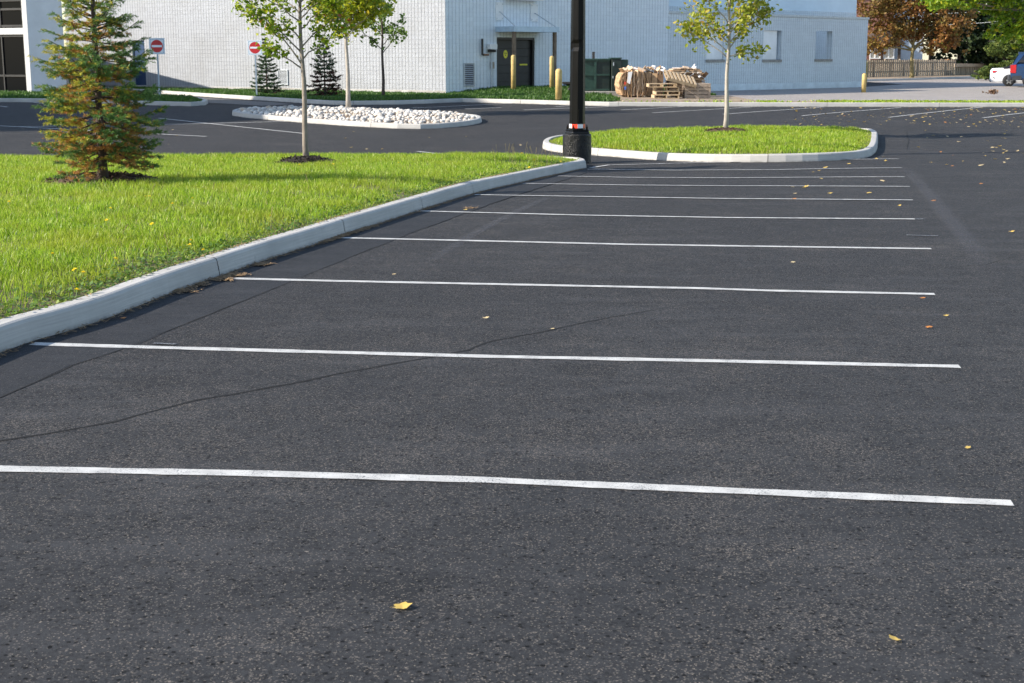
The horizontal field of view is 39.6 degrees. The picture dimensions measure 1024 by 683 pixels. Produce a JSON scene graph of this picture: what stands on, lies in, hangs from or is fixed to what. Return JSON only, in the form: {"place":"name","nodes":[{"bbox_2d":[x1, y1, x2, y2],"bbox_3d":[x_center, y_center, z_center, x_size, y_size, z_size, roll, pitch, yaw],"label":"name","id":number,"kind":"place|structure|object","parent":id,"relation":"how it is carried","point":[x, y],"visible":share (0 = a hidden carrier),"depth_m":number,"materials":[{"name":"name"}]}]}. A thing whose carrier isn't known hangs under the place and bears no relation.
{"place":"outdoors","nodes":[
{"label":"outdoors","id":0,"kind":"place"},
{"bbox_2d":[81,90,287,105],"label":"side lane","id":1,"kind":"structure","parent":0,"point":[229,101],"depth_m":57.61,"materials":[{"name":"grey asphalt"}]},
{"bbox_2d":[0,151,574,318],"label":"lawn grass","id":2,"kind":"structure","parent":0,"point":[241,172],"depth_m":16.39,"materials":[{"name":"green plant"}]},
{"bbox_2d":[41,170,158,184],"bbox_3d":[-5.642,-2.259,19.659,1.722,0.208,1.342,0,11,0],"label":"mulch bed","id":3,"kind":"object","parent":2,"relation":"on","point":[115,176],"visible":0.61,"depth_m":19.37,"materials":[{"name":"brown soil"}]},
{"bbox_2d":[27,0,169,182],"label":"spruce tree","id":4,"kind":"object","parent":3,"relation":"on","point":[100,141],"visible":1,"depth_m":18.91,"materials":[{"name":"green plant"}]},
{"bbox_2d":[0,158,578,318],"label":"weeds","id":5,"kind":"object","parent":2,"relation":"on","point":[99,283],"visible":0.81,"depth_m":12.01,"materials":[{"name":"green plant"}]},
{"bbox_2d":[273,154,336,163],"bbox_3d":[-3.708,-3.294,25.822,1.225,0.217,0.970,0,11,0],"label":"mulch bed","id":6,"kind":"object","parent":2,"relation":"on","point":[295,159],"visible":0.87,"depth_m":25.61,"materials":[{"name":"brown soil"}]},
{"bbox_2d":[231,0,354,155],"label":"young tree","id":7,"kind":"object","parent":6,"relation":"on","point":[270,28],"visible":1,"depth_m":25.61,"materials":[{"name":"green plant"}]},
{"bbox_2d":[56,143,562,251],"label":"seed stalks","id":8,"kind":"object","parent":2,"relation":"on","point":[336,172],"visible":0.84,"depth_m":25.53,"materials":[{"name":"plant"}]},
{"bbox_2d":[0,61,1023,682],"bbox_3d":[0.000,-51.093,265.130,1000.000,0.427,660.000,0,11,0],"label":"parking lot asphalt","id":9,"kind":"structure","parent":0,"point":[114,577],"depth_m":6.98,"materials":[{"name":"grey asphalt"}]},
{"bbox_2d":[0,0,65,91],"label":"office building","id":10,"kind":"structure","parent":9,"relation":"on","point":[23,23],"depth_m":69.91,"materials":[{"name":"paint"}]},
{"bbox_2d":[0,0,22,26],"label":"window","id":11,"kind":"structure","parent":10,"relation":"in","point":[10,10],"depth_m":69.80,"materials":[{"name":"black glass"}]},
{"bbox_2d":[0,34,26,90],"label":"window","id":12,"kind":"structure","parent":10,"relation":"in","point":[12,55],"depth_m":70.33,"materials":[{"name":"black glass"}]},
{"bbox_2d":[11,126,192,135],"bbox_3d":[-12.105,-6.163,41.599,8.292,0.098,0.100,6,13,29],"label":"parking line","id":13,"kind":"object","parent":9,"relation":"on","point":[89,130],"visible":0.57,"depth_m":42.51,"materials":[{"name":"paint"}]},
{"bbox_2d":[0,97,207,105],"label":"kerb","id":14,"kind":"structure","parent":9,"relation":"on","point":[203,102],"depth_m":55.31,"materials":[{"name":"concrete"}]},
{"bbox_2d":[21,121,283,126],"bbox_3d":[-10.924,-6.776,44.305,8.682,0.064,0.421,-3,12,-17],"label":"parking line","id":15,"kind":"object","parent":9,"relation":"on","point":[152,124],"visible":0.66,"depth_m":44.58,"materials":[{"name":"paint"}]},
{"bbox_2d":[161,118,297,132],"bbox_3d":[-8.800,-6.664,43.819,0.100,0.159,8.728,-10,15,-40],"label":"parking line","id":16,"kind":"object","parent":9,"relation":"on","point":[230,125],"visible":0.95,"depth_m":43.31,"materials":[{"name":"paint"}]},
{"bbox_2d":[0,178,568,396],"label":"seam crack","id":17,"kind":"object","parent":9,"relation":"on","point":[200,317],"visible":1,"depth_m":10.23,"materials":[{"name":"black asphalt"}]},
{"bbox_2d":[0,169,585,395],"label":"sealed asphalt strip","id":18,"kind":"object","parent":9,"relation":"on","point":[26,364],"visible":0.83,"depth_m":11.06,"materials":[{"name":"grey asphalt"}]},
{"bbox_2d":[0,168,584,357],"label":"kerb litter","id":19,"kind":"object","parent":18,"relation":"on","point":[226,277],"visible":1,"depth_m":12.73,"materials":[{"name":"dry leaf"}]},
{"bbox_2d":[0,156,586,352],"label":"kerb","id":20,"kind":"structure","parent":9,"relation":"on","point":[22,328],"depth_m":12.14,"materials":[{"name":"concrete"}]},
{"bbox_2d":[8,161,566,316],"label":"kerb top litter","id":21,"kind":"object","parent":20,"relation":"on","point":[301,227],"visible":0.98,"depth_m":14.59,"materials":[{"name":"plant"}]},
{"bbox_2d":[0,304,680,440],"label":"asphalt crack","id":22,"kind":"object","parent":9,"relation":"on","point":[289,383],"visible":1,"depth_m":8.14,"materials":[{"name":"black asphalt"}]},
{"bbox_2d":[232,109,481,128],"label":"kerb","id":23,"kind":"structure","parent":9,"relation":"on","point":[237,113],"depth_m":43.84,"materials":[{"name":"concrete"}]},
{"bbox_2d":[252,110,467,123],"bbox_3d":[-5.220,-7.521,47.124,10.470,0.299,4.893,10,15,41],"label":"stone bed","id":24,"kind":"object","parent":9,"relation":"on","point":[375,117],"visible":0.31,"depth_m":44.67,"materials":[{"name":"white stone"}]},
{"bbox_2d":[302,0,396,107],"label":"young tree","id":25,"kind":"object","parent":24,"relation":"on","point":[369,7],"visible":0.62,"depth_m":47.54,"materials":[{"name":"green plant"}]},
{"bbox_2d":[238,105,475,118],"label":"river stones","id":26,"kind":"object","parent":24,"relation":"on","point":[319,112],"visible":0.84,"depth_m":46.52,"materials":[{"name":"white stone"}]},
{"bbox_2d":[64,0,668,93],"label":"warehouse building","id":27,"kind":"structure","parent":9,"relation":"on","point":[447,46],"depth_m":68.95,"materials":[{"name":"paint"}]},
{"bbox_2d":[134,41,145,84],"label":"door","id":28,"kind":"structure","parent":27,"relation":"in","point":[141,80],"depth_m":76.84,"materials":[{"name":"blue metal"}]},
{"bbox_2d":[497,40,530,86],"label":"loading door","id":29,"kind":"structure","parent":27,"relation":"in","point":[504,47],"depth_m":67.08,"materials":[{"name":"black metal"}]},
{"bbox_2d":[394,602,411,608],"bbox_3d":[-0.378,0.901,4.856,0.080,0.008,0.046,-8,19,-7],"label":"fallen leaf","id":30,"kind":"object","parent":9,"relation":"on","point":[403,605],"visible":1,"depth_m":4.86,"materials":[{"name":"yellow plant"}]},
{"bbox_2d":[30,342,960,367],"bbox_3d":[-0.216,0.086,8.954,5.907,0.001,0.140,1,11,7],"label":"parking line","id":31,"kind":"object","parent":9,"relation":"on","point":[500,356],"visible":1,"depth_m":8.91,"materials":[{"name":"paint"}]},
{"bbox_2d":[0,465,1013,505],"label":"parking line","id":32,"kind":"object","parent":9,"relation":"on","point":[640,486],"visible":1,"depth_m":6.29,"materials":[{"name":"paint"}]},
{"bbox_2d":[105,87,1023,106],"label":"kerb","id":33,"kind":"structure","parent":9,"relation":"on","point":[692,104],"depth_m":54.45,"materials":[{"name":"concrete"}]},
{"bbox_2d":[563,0,590,163],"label":"lamp post","id":34,"kind":"object","parent":9,"relation":"on","point":[577,139],"visible":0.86,"depth_m":29.84,"materials":[{"name":"black metal"}]},
{"bbox_2d":[234,277,934,294],"bbox_3d":[0.449,-0.460,11.674,5.857,0.001,0.134,2,11,8],"label":"parking line","id":35,"kind":"object","parent":9,"relation":"on","point":[587,286],"visible":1,"depth_m":11.68,"materials":[{"name":"paint"}]},
{"bbox_2d":[585,91,621,95],"bbox_3d":[3.911,-11.182,64.256,1.785,0.345,4.800,0,11,0],"label":"concrete pad","id":36,"kind":"object","parent":9,"relation":"on","point":[614,93],"visible":0.05,"depth_m":61.88,"materials":[{"name":"grey concrete"}]},
{"bbox_2d":[562,52,610,90],"bbox_3d":[3.249,-11.959,62.901,2.090,1.672,1.850,0,11,0],"label":"trash compactor","id":37,"kind":"object","parent":36,"relation":"on","point":[597,74],"visible":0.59,"depth_m":62.19},
{"bbox_2d":[608,58,627,90],"bbox_3d":[4.685,-11.808,62.784,0.762,1.421,1.840,0,11,0],"label":"green bin","id":38,"kind":"object","parent":36,"relation":"on","point":[616,64],"visible":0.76,"depth_m":61.95,"materials":[{"name":"metal"}]},
{"bbox_2d":[342,237,930,248],"bbox_3d":[1.111,-0.986,14.296,6.035,0.001,0.190,2,11,8],"label":"parking line","id":39,"kind":"object","parent":9,"relation":"on","point":[638,244],"visible":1,"depth_m":14.22,"materials":[{"name":"paint"}]},
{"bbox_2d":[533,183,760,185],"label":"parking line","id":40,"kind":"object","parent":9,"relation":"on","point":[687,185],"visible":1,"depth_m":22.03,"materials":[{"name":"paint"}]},
{"bbox_2d":[589,162,705,167],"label":"parking line","id":41,"kind":"object","parent":9,"relation":"on","point":[625,164],"visible":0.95,"depth_m":29.31,"materials":[{"name":"paint"}]},
{"bbox_2d":[420,210,913,218],"bbox_3d":[1.696,-1.501,16.945,6.034,0.018,0.300,2,12,10],"label":"parking line","id":42,"kind":"object","parent":9,"relation":"on","point":[679,216],"visible":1,"depth_m":16.81,"materials":[{"name":"paint"}]},
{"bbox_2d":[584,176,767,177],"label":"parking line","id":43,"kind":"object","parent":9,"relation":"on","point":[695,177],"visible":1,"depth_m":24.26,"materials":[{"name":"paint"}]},
{"bbox_2d":[474,194,902,199],"bbox_3d":[2.391,-1.975,19.522,6.028,0.045,0.243,2,12,11],"label":"parking line","id":44,"kind":"object","parent":9,"relation":"on","point":[718,198],"visible":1,"depth_m":19.32,"materials":[{"name":"paint"}]},
{"bbox_2d":[542,127,877,161],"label":"kerb","id":45,"kind":"structure","parent":9,"relation":"on","point":[870,149],"depth_m":29.98,"materials":[{"name":"concrete"}]},
{"bbox_2d":[549,123,871,153],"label":"island grass","id":46,"kind":"structure","parent":9,"relation":"on","point":[765,138],"depth_m":33.80,"materials":[{"name":"green plant"}]},
{"bbox_2d":[701,126,746,132],"bbox_3d":[5.646,-5.582,37.603,1.352,0.199,1.089,0,11,0],"label":"mulch bed","id":47,"kind":"object","parent":46,"relation":"on","point":[721,129],"visible":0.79,"depth_m":37.42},
{"bbox_2d":[666,0,782,127],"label":"young tree","id":48,"kind":"object","parent":46,"relation":"on","point":[746,9],"visible":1,"depth_m":37.45,"materials":[{"name":"green plant"}]},
{"bbox_2d":[621,167,900,169],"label":"parking line","id":49,"kind":"object","parent":9,"relation":"on","point":[750,169],"visible":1,"depth_m":26.57,"materials":[{"name":"paint"}]},
{"bbox_2d":[669,0,856,59],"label":"tall block","id":50,"kind":"structure","parent":9,"relation":"on","point":[844,8],"depth_m":86.57,"materials":[{"name":"white"}]},
{"bbox_2d":[801,107,900,115],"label":"parking line","id":51,"kind":"object","parent":9,"relation":"on","point":[848,111],"visible":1,"depth_m":50.23,"materials":[{"name":"paint"}]},
{"bbox_2d":[889,635,900,639],"bbox_3d":[1.234,0.956,4.580,0.040,0.009,0.037,2,12,10],"label":"fallen leaf","id":52,"kind":"object","parent":9,"relation":"on","point":[893,637],"visible":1,"depth_m":4.59,"materials":[{"name":"yellow plant"}]},
{"bbox_2d":[867,76,978,80],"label":"kerb","id":53,"kind":"structure","parent":9,"relation":"on","point":[894,79],"depth_m":112.25,"materials":[{"name":"concrete"}]},
{"bbox_2d":[894,107,979,116],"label":"parking line","id":54,"kind":"object","parent":9,"relation":"on","point":[938,111],"visible":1,"depth_m":49.92,"materials":[{"name":"paint"}]},
{"bbox_2d":[61,1,986,60],"label":"sky","id":55,"kind":"structure","parent":0,"point":[924,57],"materials":[{"name":"white"}]},
{"bbox_2d":[613,99,1023,102],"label":"kerb strip grass","id":56,"kind":"structure","parent":0,"point":[944,101],"depth_m":54.88,"materials":[{"name":"green plant"}]},
{"bbox_2d":[711,78,1023,100],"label":"yard pavement","id":57,"kind":"structure","parent":0,"point":[955,89],"depth_m":73.32,"materials":[{"name":"concrete"}]},
{"bbox_2d":[668,11,869,90],"bbox_3d":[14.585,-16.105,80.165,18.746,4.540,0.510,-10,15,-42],"label":"building","id":58,"kind":"structure","parent":57,"relation":"on","point":[790,40],"depth_m":80.61,"materials":[{"name":"concrete"}]},
{"bbox_2d":[861,73,866,91],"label":"bollard","id":59,"kind":"object","parent":57,"relation":"on","point":[864,79],"visible":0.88,"depth_m":73.36,"materials":[{"name":"yellow metal"}]},
{"bbox_2d":[925,8,988,59],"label":"evergreen tree","id":60,"kind":"object","parent":57,"relation":"on","point":[945,33],"visible":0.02,"depth_m":140.02,"materials":[{"name":"green plant"}]},
{"bbox_2d":[923,0,1012,63],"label":"evergreen tree","id":61,"kind":"object","parent":57,"relation":"on","point":[973,56],"visible":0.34,"depth_m":131.98,"materials":[{"name":"green plant"}]},
{"bbox_2d":[918,0,1023,49],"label":"locust tree","id":62,"kind":"object","parent":57,"relation":"on","point":[1007,10],"visible":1,"depth_m":75.57,"materials":[{"name":"green plant"}]},
{"bbox_2d":[954,63,989,75],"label":"plank wall","id":63,"kind":"structure","parent":57,"relation":"on","point":[965,69],"depth_m":131.49,"materials":[{"name":"grey wood"}]},
{"bbox_2d":[954,1,1022,67],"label":"evergreen tree","id":64,"kind":"object","parent":57,"relation":"on","point":[979,37],"visible":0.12,"depth_m":131.26,"materials":[{"name":"green plant"}]},
{"bbox_2d":[982,89,997,93],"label":"leaf clump","id":65,"kind":"object","parent":57,"relation":"on","point":[993,91],"visible":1,"depth_m":65.41,"materials":[{"name":"plant"}]},
{"bbox_2d":[970,60,1013,79],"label":"juniper shrub","id":66,"kind":"object","parent":57,"relation":"on","point":[984,71],"visible":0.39,"depth_m":109.81,"materials":[{"name":"green plant"}]},
{"bbox_2d":[983,38,1023,60],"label":"garden tree","id":67,"kind":"object","parent":57,"relation":"on","point":[1002,50],"visible":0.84,"depth_m":127.30,"materials":[{"name":"green plant"}]},
{"bbox_2d":[983,0,1023,68],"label":"evergreen tree","id":68,"kind":"object","parent":57,"relation":"on","point":[988,61],"visible":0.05,"depth_m":132.20,"materials":[{"name":"green plant"}]},
{"bbox_2d":[989,65,1022,85],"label":"white sedan","id":69,"kind":"object","parent":57,"relation":"on","point":[999,75],"visible":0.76,"depth_m":88.33,"materials":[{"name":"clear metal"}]},
{"bbox_2d":[1007,52,1023,83],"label":"blue suv","id":70,"kind":"object","parent":57,"relation":"on","point":[1017,69],"visible":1,"depth_m":85.38,"materials":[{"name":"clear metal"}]},
{"bbox_2d":[856,0,923,59],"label":"brick house","id":71,"kind":"structure","parent":0,"point":[894,54],"depth_m":128.99,"materials":[{"name":"brick"}]},
{"bbox_2d":[869,46,880,58],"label":"window","id":72,"kind":"structure","parent":71,"relation":"in","point":[872,56],"depth_m":127.93,"materials":[{"name":"white paint"}]},
{"bbox_2d":[883,48,894,58],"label":"window","id":73,"kind":"structure","parent":71,"relation":"in","point":[890,54],"depth_m":127.93,"materials":[{"name":"white paint"}]},
{"bbox_2d":[867,75,969,78],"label":"verge soil","id":74,"kind":"structure","parent":0,"point":[893,77],"depth_m":119.66,"materials":[{"name":"brown soil"}]},
{"bbox_2d":[866,59,955,76],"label":"wooden fence","id":75,"kind":"object","parent":74,"relation":"on","point":[899,67],"visible":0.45,"depth_m":124.12,"materials":[{"name":"brown wood"}]},
{"bbox_2d":[856,0,984,77],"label":"maple tree","id":76,"kind":"object","parent":74,"relation":"on","point":[913,31],"visible":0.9,"depth_m":114.85,"materials":[{"name":"brown plant"}]},
{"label":"lawn soil","id":77,"kind":"structure","parent":0,"visible":0},
{"bbox_2d":[247,40,261,94],"bbox_3d":[-11.029,-11.706,61.236,0.630,2.481,0.063,1,11,4],"label":"no entry sign","id":78,"kind":"object","parent":77,"relation":"on","point":[253,49],"visible":0.92,"depth_m":61.05,"materials":[{"name":"metal"}]},
{"bbox_2d":[249,38,286,93],"bbox_3d":[-10.913,-12.243,63.600,1.678,2.676,1.616,0,11,0],"label":"spruce tree","id":79,"kind":"object","parent":77,"relation":"on","point":[260,75],"visible":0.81,"depth_m":63.42,"materials":[{"name":"green plant"}]},
{"bbox_2d":[306,38,343,95],"bbox_3d":[-7.890,-11.526,60.083,1.788,2.698,1.861,5,12,25],"label":"spruce tree","id":80,"kind":"object","parent":77,"relation":"on","point":[331,77],"visible":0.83,"depth_m":59.99,"materials":[{"name":"green plant"}]},
{"bbox_2d":[350,0,407,95],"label":"young tree","id":81,"kind":"object","parent":77,"relation":"on","point":[381,27],"visible":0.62,"depth_m":59.21,"materials":[{"name":"green plant"}]},
{"bbox_2d":[101,85,715,101],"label":"verge grass","id":82,"kind":"structure","parent":77,"relation":"on","point":[532,92],"depth_m":61.44,"materials":[{"name":"green plant"}]},
{"bbox_2d":[511,55,515,89],"bbox_3d":[0.066,-12.172,64.606,0.220,1.669,0.214,0,11,0],"label":"bollard","id":83,"kind":"object","parent":77,"relation":"on","point":[513,71],"visible":0.88,"depth_m":64.51,"materials":[{"name":"yellow metal"}]},
{"bbox_2d":[549,56,553,86],"bbox_3d":[1.806,-12.175,64.680,0.200,1.606,0.195,0,11,0],"label":"bollard","id":84,"kind":"object","parent":77,"relation":"on","point":[551,80],"visible":0.88,"depth_m":64.59,"materials":[{"name":"yellow metal"}]},
{"bbox_2d":[555,69,561,98],"bbox_3d":[1.828,-10.075,55.641,0.260,1.184,0.254,0,11,0],"label":"bollard","id":85,"kind":"object","parent":77,"relation":"on","point":[558,83],"visible":1,"depth_m":55.55,"materials":[{"name":"yellow metal"}]},
{"bbox_2d":[618,95,755,101],"bbox_3d":[6.937,-9.977,58.990,5.226,0.255,7.200,0,11,0],"label":"bale pad","id":86,"kind":"object","parent":77,"relation":"on","point":[681,99],"visible":0.38,"depth_m":56.70,"materials":[{"name":"grey concrete"}]},
{"bbox_2d":[614,65,648,96],"bbox_3d":[5.050,-11.000,60.100,1.298,1.339,1.322,-2,11,-9],"label":"cardboard bale","id":87,"kind":"object","parent":86,"relation":"on","point":[630,81],"visible":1,"depth_m":59.63,"materials":[{"name":"brown cardboard"}]},
{"bbox_2d":[645,65,665,96],"bbox_3d":[6.050,-11.070,60.478,1.006,1.329,1.304,0,11,0],"label":"cardboard bale","id":88,"kind":"object","parent":86,"relation":"on","point":[657,76],"visible":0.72,"depth_m":59.95,"materials":[{"name":"brown cardboard"}]},
{"bbox_2d":[651,94,678,98],"bbox_3d":[6.276,-10.039,58.264,1.025,0.148,1.000,0,11,-1],"label":"pallet","id":89,"kind":"object","parent":86,"relation":"on","point":[664,96],"visible":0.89,"depth_m":57.98,"materials":[{"name":"brown wood"}]},
{"bbox_2d":[653,91,679,94],"bbox_3d":[6.326,-10.206,58.332,0.985,0.148,1.000,0,11,-2],"label":"pallet","id":90,"kind":"object","parent":89,"relation":"on","point":[667,92],"visible":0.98,"depth_m":57.85,"materials":[{"name":"brown wood"}]},
{"bbox_2d":[653,87,678,90],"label":"pallet","id":91,"kind":"object","parent":90,"relation":"on","point":[654,88],"visible":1,"depth_m":57.89,"materials":[{"name":"brown wood"}]},
{"bbox_2d":[646,83,676,86],"bbox_3d":[6.126,-10.490,58.224,1.155,0.148,1.000,0,11,0],"label":"pallet","id":92,"kind":"object","parent":91,"relation":"on","point":[661,84],"visible":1,"depth_m":58.05,"materials":[{"name":"brown wood"}]},
{"bbox_2d":[664,64,708,96],"bbox_3d":[7.444,-11.147,60.712,1.735,1.401,1.466,0,11,0],"label":"cardboard bale","id":93,"kind":"object","parent":86,"relation":"on","point":[699,75],"visible":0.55,"depth_m":60.21,"materials":[{"name":"brown cardboard"}]},
{"bbox_2d":[682,94,709,97],"bbox_3d":[7.578,-10.088,58.509,1.050,0.148,1.000,0,11,1],"label":"pallet","id":94,"kind":"object","parent":86,"relation":"on","point":[696,96],"visible":0.94,"depth_m":58.02,"materials":[{"name":"brown wood"}]},
{"bbox_2d":[682,91,710,94],"bbox_3d":[7.578,-10.235,58.479,1.050,0.148,1.000,0,11,1],"label":"pallet","id":95,"kind":"object","parent":94,"relation":"on","point":[696,92],"visible":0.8,"depth_m":57.99,"materials":[{"name":"brown wood"}]},
{"bbox_2d":[682,87,710,90],"bbox_3d":[7.578,-10.382,58.450,1.050,0.148,1.000,0,11,-1],"label":"pallet","id":96,"kind":"object","parent":95,"relation":"on","point":[696,89],"visible":0.87,"depth_m":57.96,"materials":[{"name":"brown wood"}]},
{"bbox_2d":[682,83,710,86],"bbox_3d":[7.578,-10.530,58.420,1.050,0.148,1.000,0,11,1],"label":"pallet","id":97,"kind":"object","parent":96,"relation":"on","point":[703,85],"visible":0.77,"depth_m":57.94,"materials":[{"name":"brown wood"}]},
{"bbox_2d":[664,70,696,87],"bbox_3d":[6.866,-10.726,58.054,1.250,0.148,1.000,13,27,-9],"label":"pallet","id":98,"kind":"object","parent":97,"relation":"on","point":[672,76],"visible":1,"depth_m":57.91,"materials":[{"name":"brown wood"}]},
{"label":"lawn soil","id":99,"kind":"structure","parent":0,"visible":0},
{"bbox_2d":[0,90,201,101],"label":"verge grass","id":100,"kind":"structure","parent":99,"relation":"on","point":[36,94],"depth_m":58.80,"materials":[{"name":"green plant"}]},
{"bbox_2d":[149,38,164,93],"bbox_3d":[-14.288,-10.966,57.438,0.640,2.525,0.063,1,11,4],"label":"no entry sign","id":101,"kind":"object","parent":99,"relation":"on","point":[157,45],"visible":0.86,"depth_m":57.24,"materials":[{"name":"metal"}]}
]}

